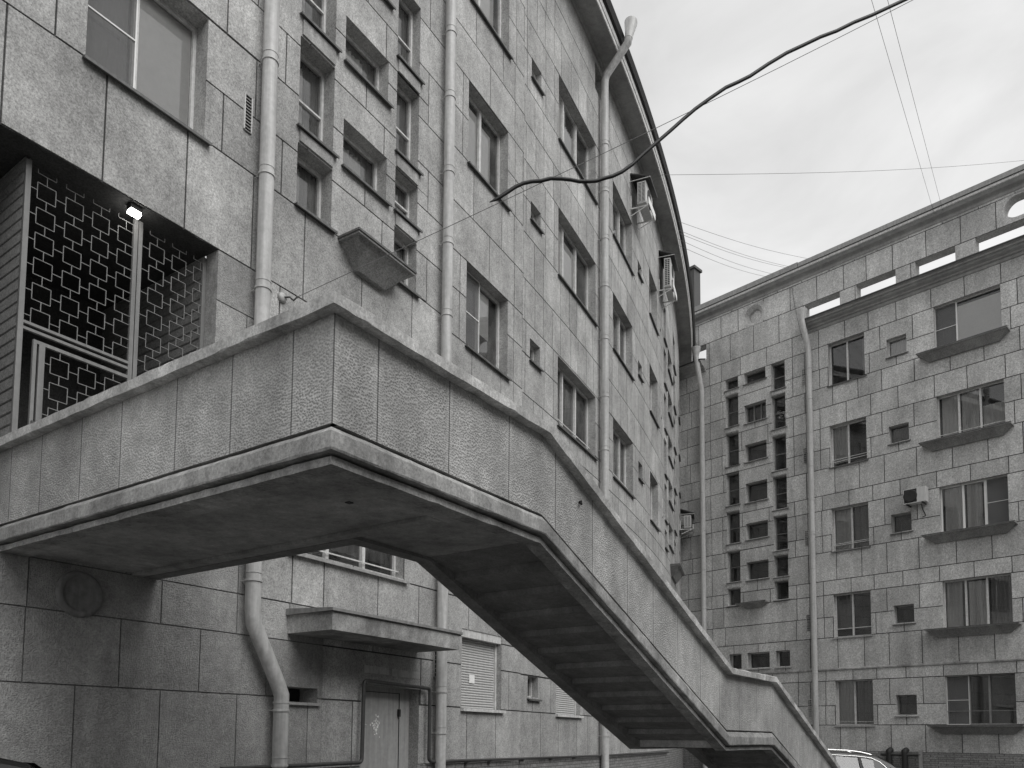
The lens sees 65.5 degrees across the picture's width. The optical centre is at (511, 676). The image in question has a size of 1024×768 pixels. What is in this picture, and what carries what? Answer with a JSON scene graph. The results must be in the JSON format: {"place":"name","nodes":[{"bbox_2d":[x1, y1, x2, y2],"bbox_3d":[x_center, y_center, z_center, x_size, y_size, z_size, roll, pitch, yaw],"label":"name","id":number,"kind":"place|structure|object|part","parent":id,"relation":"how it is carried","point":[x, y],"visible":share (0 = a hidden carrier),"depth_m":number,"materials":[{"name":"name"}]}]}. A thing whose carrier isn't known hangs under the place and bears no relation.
{"place":"outdoors","nodes":[
{"label":"outdoors","id":0,"kind":"place"},
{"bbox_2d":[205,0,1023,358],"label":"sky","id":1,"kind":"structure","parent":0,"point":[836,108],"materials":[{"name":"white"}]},
{"label":"ground","id":2,"kind":"structure","parent":0,"visible":0},
{"bbox_2d":[0,758,40,767],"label":"parked car","id":3,"kind":"object","parent":2,"relation":"on","point":[6,763],"visible":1,"depth_m":5.06,"materials":[{"name":"black paint"}]},
{"bbox_2d":[0,0,695,767],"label":"apartment building","id":4,"kind":"structure","parent":2,"relation":"on","point":[150,108],"depth_m":10.96,"materials":[{"name":"stone"}]},
{"bbox_2d":[10,158,206,431],"bbox_3d":[-4.253,-3.183,8.573,0.059,3.797,2.017,-2,-5,35],"label":"entrance screen","id":5,"kind":"object","parent":4,"relation":"attached to","point":[130,367],"visible":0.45,"depth_m":8.26,"materials":[{"name":"paint"}]},
{"bbox_2d":[127,202,141,218],"bbox_3d":[-4.108,-5.067,8.652,0.092,0.110,0.123,-2,-5,35],"label":"wall lamp","id":6,"kind":"object","parent":4,"relation":"attached to","point":[134,210],"visible":1,"depth_m":8.62,"materials":[{"name":"white plastic"}]},
{"bbox_2d":[82,0,212,145],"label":"window","id":7,"kind":"structure","parent":4,"relation":"in","point":[145,46],"depth_m":9.05,"materials":[{"name":"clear glass"}]},
{"bbox_2d":[241,0,289,767],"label":"drainpipe","id":8,"kind":"object","parent":4,"relation":"attached to","point":[253,580],"visible":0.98,"depth_m":9.73,"materials":[{"name":"grey metal"}]},
{"bbox_2d":[293,156,337,233],"bbox_3d":[-3.059,-6.585,11.019,1.086,0.914,0.729,-2,-5,33],"label":"window","id":9,"kind":"structure","parent":4,"relation":"in","point":[308,188],"depth_m":11.04,"materials":[{"name":"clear glass"}]},
{"bbox_2d":[296,52,339,158],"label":"window","id":10,"kind":"structure","parent":4,"relation":"in","point":[311,86],"depth_m":11.15,"materials":[{"name":"clear glass"}]},
{"bbox_2d":[300,0,341,52],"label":"window","id":11,"kind":"structure","parent":4,"relation":"in","point":[313,11],"depth_m":11.22,"materials":[{"name":"clear glass"}]},
{"bbox_2d":[297,545,409,583],"bbox_3d":[-2.618,-1.888,11.394,1.050,0.836,2.378,-2,-5,32],"label":"window","id":12,"kind":"structure","parent":4,"relation":"in","point":[354,555],"depth_m":11.91,"materials":[{"name":"clear glass"}]},
{"bbox_2d":[341,132,391,206],"bbox_3d":[-2.529,-7.494,11.891,1.064,0.757,1.021,-2,-5,32],"label":"window","id":13,"kind":"structure","parent":4,"relation":"in","point":[356,161],"depth_m":11.90,"materials":[{"name":"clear glass"}]},
{"bbox_2d":[344,32,393,108],"bbox_3d":[-2.516,-9.052,12.006,1.064,0.746,1.021,-2,-5,32],"label":"window","id":14,"kind":"structure","parent":4,"relation":"in","point":[356,58],"depth_m":12.00,"materials":[{"name":"clear glass"}]},
{"bbox_2d":[360,686,409,767],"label":"entrance door","id":15,"kind":"structure","parent":4,"relation":"in","point":[386,738],"depth_m":11.92,"materials":[{"name":"metal"}]},
{"bbox_2d":[385,0,395,9],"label":"window","id":16,"kind":"structure","parent":4,"relation":"in","point":[388,2],"depth_m":12.18,"materials":[{"name":"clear glass"}]},
{"bbox_2d":[394,236,421,298],"bbox_3d":[-2.038,-6.421,12.600,1.041,0.880,0.651,-2,-5,31],"label":"window","id":17,"kind":"structure","parent":4,"relation":"in","point":[402,253],"depth_m":12.63,"materials":[{"name":"clear glass"}]},
{"bbox_2d":[393,178,422,232],"bbox_3d":[-2.030,-7.432,12.674,1.041,0.735,0.651,-2,-5,31],"label":"window","id":18,"kind":"structure","parent":4,"relation":"in","point":[402,195],"depth_m":12.67,"materials":[{"name":"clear glass"}]},
{"bbox_2d":[394,86,423,175],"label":"window","id":19,"kind":"structure","parent":4,"relation":"in","point":[403,120],"depth_m":12.81,"materials":[{"name":"clear glass"}]},
{"bbox_2d":[396,0,424,84],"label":"window","id":20,"kind":"structure","parent":4,"relation":"in","point":[405,19],"depth_m":12.92,"materials":[{"name":"clear glass"}]},
{"bbox_2d":[431,0,456,767],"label":"drainpipe","id":21,"kind":"object","parent":4,"relation":"attached to","point":[447,244],"visible":0.79,"depth_m":13.02,"materials":[{"name":"grey metal"}]},
{"bbox_2d":[220,679,668,767],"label":"gas pipe","id":22,"kind":"object","parent":4,"relation":"attached to","point":[361,759],"visible":0.91,"depth_m":11.86,"materials":[{"name":"grey metal"}]},
{"bbox_2d":[465,271,511,380],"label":"window","id":23,"kind":"structure","parent":4,"relation":"in","point":[482,309],"depth_m":14.73,"materials":[{"name":"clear glass"}]},
{"bbox_2d":[467,96,511,211],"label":"window","id":24,"kind":"structure","parent":4,"relation":"in","point":[483,140],"depth_m":14.93,"materials":[{"name":"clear glass"}]},
{"bbox_2d":[471,0,513,59],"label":"window","id":25,"kind":"structure","parent":4,"relation":"in","point":[490,10],"depth_m":15.31,"materials":[{"name":"clear glass"}]},
{"bbox_2d":[527,677,541,701],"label":"window","id":26,"kind":"structure","parent":4,"relation":"in","point":[529,679],"depth_m":15.96,"materials":[{"name":"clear glass"}]},
{"bbox_2d":[529,346,543,371],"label":"window","id":27,"kind":"structure","parent":4,"relation":"in","point":[531,358],"depth_m":16.39,"materials":[{"name":"clear glass"}]},
{"bbox_2d":[530,212,544,234],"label":"window","id":28,"kind":"structure","parent":4,"relation":"in","point":[532,218],"depth_m":16.47,"materials":[{"name":"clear glass"}]},
{"bbox_2d":[531,71,545,95],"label":"window","id":29,"kind":"structure","parent":4,"relation":"in","point":[533,76],"depth_m":16.64,"materials":[{"name":"clear glass"}]},
{"bbox_2d":[557,367,598,461],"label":"window","id":30,"kind":"structure","parent":4,"relation":"in","point":[572,403],"depth_m":18.63,"materials":[{"name":"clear glass"}]},
{"bbox_2d":[558,94,598,205],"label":"window","id":31,"kind":"structure","parent":4,"relation":"in","point":[570,137],"depth_m":19.09,"materials":[{"name":"clear glass"}]},
{"bbox_2d":[558,221,598,326],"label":"window","id":32,"kind":"structure","parent":4,"relation":"in","point":[572,268],"depth_m":18.81,"materials":[{"name":"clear glass"}]},
{"bbox_2d":[278,0,912,302],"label":"guy wire","id":33,"kind":"object","parent":4,"relation":"attached to","point":[282,297],"visible":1,"depth_m":10.86,"materials":[{"name":"metal"}]},
{"bbox_2d":[490,0,907,202],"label":"power cable","id":34,"kind":"object","parent":33,"relation":"hanging from","point":[665,134],"visible":1,"depth_m":11.47,"materials":[{"name":"black rubber"}]},
{"bbox_2d":[598,16,636,767],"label":"drainpipe","id":35,"kind":"object","parent":4,"relation":"attached to","point":[630,23],"visible":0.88,"depth_m":19.63,"materials":[{"name":"grey metal"}]},
{"bbox_2d":[612,307,634,380],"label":"window","id":36,"kind":"structure","parent":4,"relation":"in","point":[619,330],"depth_m":22.24,"materials":[{"name":"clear glass"}]},
{"bbox_2d":[613,200,634,276],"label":"window","id":37,"kind":"structure","parent":4,"relation":"in","point":[618,223],"depth_m":22.36,"materials":[{"name":"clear glass"}]},
{"bbox_2d":[613,429,635,499],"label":"window","id":38,"kind":"structure","parent":4,"relation":"in","point":[619,447],"depth_m":22.00,"materials":[{"name":"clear glass"}]},
{"bbox_2d":[629,173,657,230],"bbox_3d":[3.811,-13.746,23.020,0.605,1.243,1.017,-1,-5,23],"label":"air conditioner","id":39,"kind":"object","parent":4,"relation":"attached to","point":[644,188],"visible":1,"depth_m":22.75,"materials":[{"name":"metal"}]},
{"bbox_2d":[649,287,659,335],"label":"window","id":40,"kind":"structure","parent":4,"relation":"in","point":[650,313],"depth_m":26.15,"materials":[{"name":"grey glass"}]},
{"bbox_2d":[649,380,659,428],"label":"window","id":41,"kind":"structure","parent":4,"relation":"in","point":[650,410],"depth_m":26.06,"materials":[{"name":"grey glass"}]},
{"bbox_2d":[650,482,660,531],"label":"window","id":42,"kind":"structure","parent":4,"relation":"in","point":[651,520],"depth_m":25.80,"materials":[{"name":"grey glass"}]},
{"bbox_2d":[658,250,678,308],"bbox_3d":[5.316,-13.490,27.028,0.549,1.589,1.095,-1,-4,19],"label":"air conditioner","id":43,"kind":"object","parent":4,"relation":"attached to","point":[669,263],"visible":1,"depth_m":26.71,"materials":[{"name":"metal"}]},
{"bbox_2d":[668,368,673,385],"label":"window","id":44,"kind":"structure","parent":4,"relation":"in","point":[668,368],"depth_m":29.09,"materials":[{"name":"grey glass"}]},
{"bbox_2d":[680,509,693,538],"bbox_3d":[7.570,-6.615,34.370,0.616,1.130,0.961,-1,-4,13],"label":"air conditioner","id":45,"kind":"object","parent":4,"relation":"attached to","point":[688,515],"visible":0.94,"depth_m":34.01,"materials":[{"name":"metal"}]},
{"bbox_2d":[0,291,840,767],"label":"staircase","id":46,"kind":"structure","parent":2,"relation":"on","point":[334,419],"depth_m":6.54,"materials":[{"name":"concrete"}]},
{"bbox_2d":[679,164,1023,767],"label":"apartment building","id":47,"kind":"structure","parent":2,"relation":"on","point":[917,379],"depth_m":29.13,"materials":[{"name":"stone"}]},
{"bbox_2d":[691,346,707,767],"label":"drainpipe","id":48,"kind":"object","parent":47,"relation":"attached to","point":[695,350],"visible":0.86,"depth_m":34.31,"materials":[{"name":"grey metal"}]},
{"bbox_2d":[678,245,765,276],"bbox_3d":[7.829,-14.802,28.504,0.010,4.256,10.379,-2,-5,33],"label":"roof wire","id":49,"kind":"object","parent":47,"relation":"attached to","point":[718,262],"visible":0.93,"depth_m":27.18,"materials":[{"name":"grey metal"}]},
{"bbox_2d":[679,239,770,273],"bbox_3d":[7.926,-14.901,28.404,0.010,4.072,10.332,-2,-5,34],"label":"roof wire","id":50,"kind":"object","parent":47,"relation":"attached to","point":[720,257],"visible":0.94,"depth_m":27.19,"materials":[{"name":"grey metal"}]},
{"bbox_2d":[724,379,738,392],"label":"window","id":51,"kind":"structure","parent":47,"relation":"in","point":[733,384],"depth_m":34.28,"materials":[{"name":"black glass"}]},
{"bbox_2d":[724,395,739,429],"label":"window","id":52,"kind":"structure","parent":47,"relation":"in","point":[733,401],"depth_m":34.34,"materials":[{"name":"black glass"}]},
{"bbox_2d":[679,233,785,267],"bbox_3d":[8.142,-15.007,28.184,0.010,3.889,10.240,-3,-5,38],"label":"roof wire","id":53,"kind":"object","parent":47,"relation":"attached to","point":[726,251],"visible":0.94,"depth_m":26.83,"materials":[{"name":"grey metal"}]},
{"bbox_2d":[725,433,739,468],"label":"window","id":54,"kind":"structure","parent":47,"relation":"in","point":[733,440],"depth_m":34.23,"materials":[{"name":"black glass"}]},
{"bbox_2d":[725,473,739,507],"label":"window","id":55,"kind":"structure","parent":47,"relation":"in","point":[733,479],"depth_m":34.10,"materials":[{"name":"black glass"}]},
{"bbox_2d":[679,230,788,266],"bbox_3d":[8.181,-15.056,28.145,0.010,3.797,10.230,-3,-5,38],"label":"roof wire","id":56,"kind":"object","parent":47,"relation":"attached to","point":[731,250],"visible":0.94,"depth_m":27.07,"materials":[{"name":"grey metal"}]},
{"bbox_2d":[726,512,741,545],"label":"window","id":57,"kind":"structure","parent":47,"relation":"in","point":[734,519],"depth_m":33.99,"materials":[{"name":"black glass"}]},
{"bbox_2d":[726,551,741,583],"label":"window","id":58,"kind":"structure","parent":47,"relation":"in","point":[735,566],"depth_m":33.87,"materials":[{"name":"black glass"}]},
{"bbox_2d":[728,589,740,606],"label":"window","id":59,"kind":"structure","parent":47,"relation":"in","point":[735,595],"depth_m":33.75,"materials":[{"name":"black glass"}]},
{"bbox_2d":[732,654,741,668],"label":"window","id":60,"kind":"structure","parent":47,"relation":"in","point":[736,659],"depth_m":33.59,"materials":[{"name":"black glass"}]},
{"bbox_2d":[678,221,802,257],"bbox_3d":[8.455,-15.203,27.865,0.010,3.540,10.174,-3,-6,42],"label":"roof wire","id":61,"kind":"object","parent":47,"relation":"attached to","point":[734,240],"visible":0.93,"depth_m":26.52,"materials":[{"name":"grey metal"}]},
{"bbox_2d":[743,369,766,385],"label":"window","id":62,"kind":"structure","parent":47,"relation":"in","point":[760,375],"depth_m":33.58,"materials":[{"name":"black glass"}]},
{"bbox_2d":[744,402,766,424],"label":"window","id":63,"kind":"structure","parent":47,"relation":"in","point":[756,412],"depth_m":33.51,"materials":[{"name":"black glass"}]},
{"bbox_2d":[744,442,767,463],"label":"window","id":64,"kind":"structure","parent":47,"relation":"in","point":[757,451],"depth_m":33.57,"materials":[{"name":"black glass"}]},
{"bbox_2d":[744,481,768,504],"bbox_3d":[10.410,-7.579,33.043,1.109,0.880,1.075,5,-6,-44],"label":"window","id":65,"kind":"structure","parent":47,"relation":"in","point":[758,491],"depth_m":33.51,"materials":[{"name":"black glass"}]},
{"bbox_2d":[745,561,769,581],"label":"window","id":66,"kind":"structure","parent":47,"relation":"in","point":[757,570],"depth_m":33.28,"materials":[{"name":"black glass"}]},
{"bbox_2d":[746,521,769,540],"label":"window","id":67,"kind":"structure","parent":47,"relation":"in","point":[757,530],"depth_m":33.37,"materials":[{"name":"black glass"}]},
{"bbox_2d":[746,652,770,669],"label":"window","id":68,"kind":"structure","parent":47,"relation":"in","point":[757,660],"depth_m":33.05,"materials":[{"name":"black glass"}]},
{"bbox_2d":[770,362,785,391],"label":"window","id":69,"kind":"structure","parent":47,"relation":"in","point":[779,370],"depth_m":32.90,"materials":[{"name":"black glass"}]},
{"bbox_2d":[770,395,786,431],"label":"window","id":70,"kind":"structure","parent":47,"relation":"in","point":[779,402],"depth_m":32.82,"materials":[{"name":"black glass"}]},
{"bbox_2d":[771,436,787,472],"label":"window","id":71,"kind":"structure","parent":47,"relation":"in","point":[780,443],"depth_m":32.70,"materials":[{"name":"black glass"}]},
{"bbox_2d":[772,476,787,511],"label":"window","id":72,"kind":"structure","parent":47,"relation":"in","point":[780,483],"depth_m":32.60,"materials":[{"name":"black glass"}]},
{"bbox_2d":[772,516,788,552],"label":"window","id":73,"kind":"structure","parent":47,"relation":"in","point":[781,522],"depth_m":32.47,"materials":[{"name":"black glass"}]},
{"bbox_2d":[773,555,788,578],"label":"window","id":74,"kind":"structure","parent":47,"relation":"in","point":[782,562],"depth_m":32.36,"materials":[{"name":"black glass"}]},
{"bbox_2d":[773,581,789,601],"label":"window","id":75,"kind":"structure","parent":47,"relation":"in","point":[782,587],"depth_m":32.28,"materials":[{"name":"black glass"}]},
{"bbox_2d":[774,651,790,668],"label":"window","id":76,"kind":"structure","parent":47,"relation":"in","point":[784,656],"depth_m":32.12,"materials":[{"name":"black glass"}]},
{"bbox_2d":[796,307,818,735],"bbox_3d":[11.412,-5.221,30.571,0.681,18.360,0.410,2,-4,-19],"label":"drainpipe","id":77,"kind":"object","parent":47,"relation":"attached to","point":[801,313],"visible":1,"depth_m":30.70,"materials":[{"name":"grey metal"}]},
{"bbox_2d":[827,335,865,387],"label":"window","id":78,"kind":"structure","parent":47,"relation":"in","point":[847,358],"depth_m":31.11,"materials":[{"name":"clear glass"}]},
{"bbox_2d":[829,419,868,468],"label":"window","id":79,"kind":"structure","parent":47,"relation":"in","point":[849,441],"depth_m":30.69,"materials":[{"name":"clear glass"}]},
{"bbox_2d":[831,503,870,552],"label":"window","id":80,"kind":"structure","parent":47,"relation":"in","point":[851,524],"depth_m":30.14,"materials":[{"name":"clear glass"}]},
{"bbox_2d":[832,591,872,638],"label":"window","id":81,"kind":"structure","parent":47,"relation":"in","point":[853,610],"depth_m":30.23,"materials":[{"name":"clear glass"}]},
{"bbox_2d":[683,160,1023,174],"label":"overhead wire","id":82,"kind":"object","parent":47,"relation":"attached to","point":[827,172],"visible":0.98,"depth_m":23.02,"materials":[{"name":"grey metal"}]},
{"bbox_2d":[834,680,874,726],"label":"window","id":83,"kind":"structure","parent":47,"relation":"in","point":[855,697],"depth_m":29.59,"materials":[{"name":"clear glass"}]},
{"bbox_2d":[885,336,908,358],"bbox_3d":[14.363,-12.021,29.319,1.064,0.746,0.795,5,-6,-44],"label":"window","id":84,"kind":"structure","parent":47,"relation":"in","point":[896,346],"depth_m":29.26,"materials":[{"name":"grey glass"}]},
{"bbox_2d":[887,424,910,445],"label":"window","id":85,"kind":"structure","parent":47,"relation":"in","point":[900,433],"depth_m":29.01,"materials":[{"name":"grey glass"}]},
{"bbox_2d":[890,513,913,534],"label":"window","id":86,"kind":"structure","parent":47,"relation":"in","point":[903,522],"depth_m":29.24,"materials":[{"name":"glass"}]},
{"bbox_2d":[871,0,933,211],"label":"overhead wire","id":87,"kind":"object","parent":47,"relation":"attached to","point":[899,95],"visible":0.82,"depth_m":18.18,"materials":[{"name":"grey metal"}]},
{"bbox_2d":[892,604,915,625],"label":"window","id":88,"kind":"structure","parent":47,"relation":"in","point":[904,614],"depth_m":29.02,"materials":[{"name":"glass"}]},
{"bbox_2d":[895,695,918,716],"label":"window","id":89,"kind":"structure","parent":47,"relation":"in","point":[907,704],"depth_m":28.79,"materials":[{"name":"black glass"}]},
{"bbox_2d":[887,0,942,209],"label":"overhead wire","id":90,"kind":"object","parent":47,"relation":"attached to","point":[913,99],"visible":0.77,"depth_m":18.43,"materials":[{"name":"grey metal"}]},
{"bbox_2d":[903,486,928,516],"bbox_3d":[14.241,-6.117,28.004,0.426,0.999,0.739,5,-6,-44],"label":"air conditioner","id":91,"kind":"object","parent":47,"relation":"attached to","point":[915,496],"visible":1,"depth_m":27.87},
{"bbox_2d":[935,287,1001,346],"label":"window","id":92,"kind":"structure","parent":47,"relation":"in","point":[979,313],"depth_m":27.54,"materials":[{"name":"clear glass"}]},
{"bbox_2d":[938,380,1004,437],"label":"window","id":93,"kind":"structure","parent":47,"relation":"in","point":[983,406],"depth_m":27.45,"materials":[{"name":"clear glass"}]},
{"bbox_2d":[941,475,1008,531],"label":"window","id":94,"kind":"structure","parent":47,"relation":"in","point":[983,502],"depth_m":27.14,"materials":[{"name":"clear glass"}]},
{"bbox_2d":[944,574,1012,627],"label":"window","id":95,"kind":"structure","parent":47,"relation":"in","point":[982,600],"depth_m":26.90,"materials":[{"name":"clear glass"}]},
{"bbox_2d":[946,673,1016,724],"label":"window","id":96,"kind":"structure","parent":47,"relation":"in","point":[971,699],"depth_m":26.93,"materials":[{"name":"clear glass"}]},
{"bbox_2d":[828,749,896,767],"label":"parked car","id":97,"kind":"object","parent":2,"relation":"on","point":[848,759],"visible":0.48,"depth_m":18.47,"materials":[{"name":"grey paint"}]},
{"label":"side window","id":98,"kind":"part","parent":97,"relation":"part of","materials":[{"name":"white glass"}]},
{"bbox_2d":[881,747,922,767],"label":"standing pipes","id":99,"kind":"object","parent":2,"relation":"on","point":[904,754],"visible":1,"depth_m":27.77,"materials":[{"name":"metal"}]}
]}

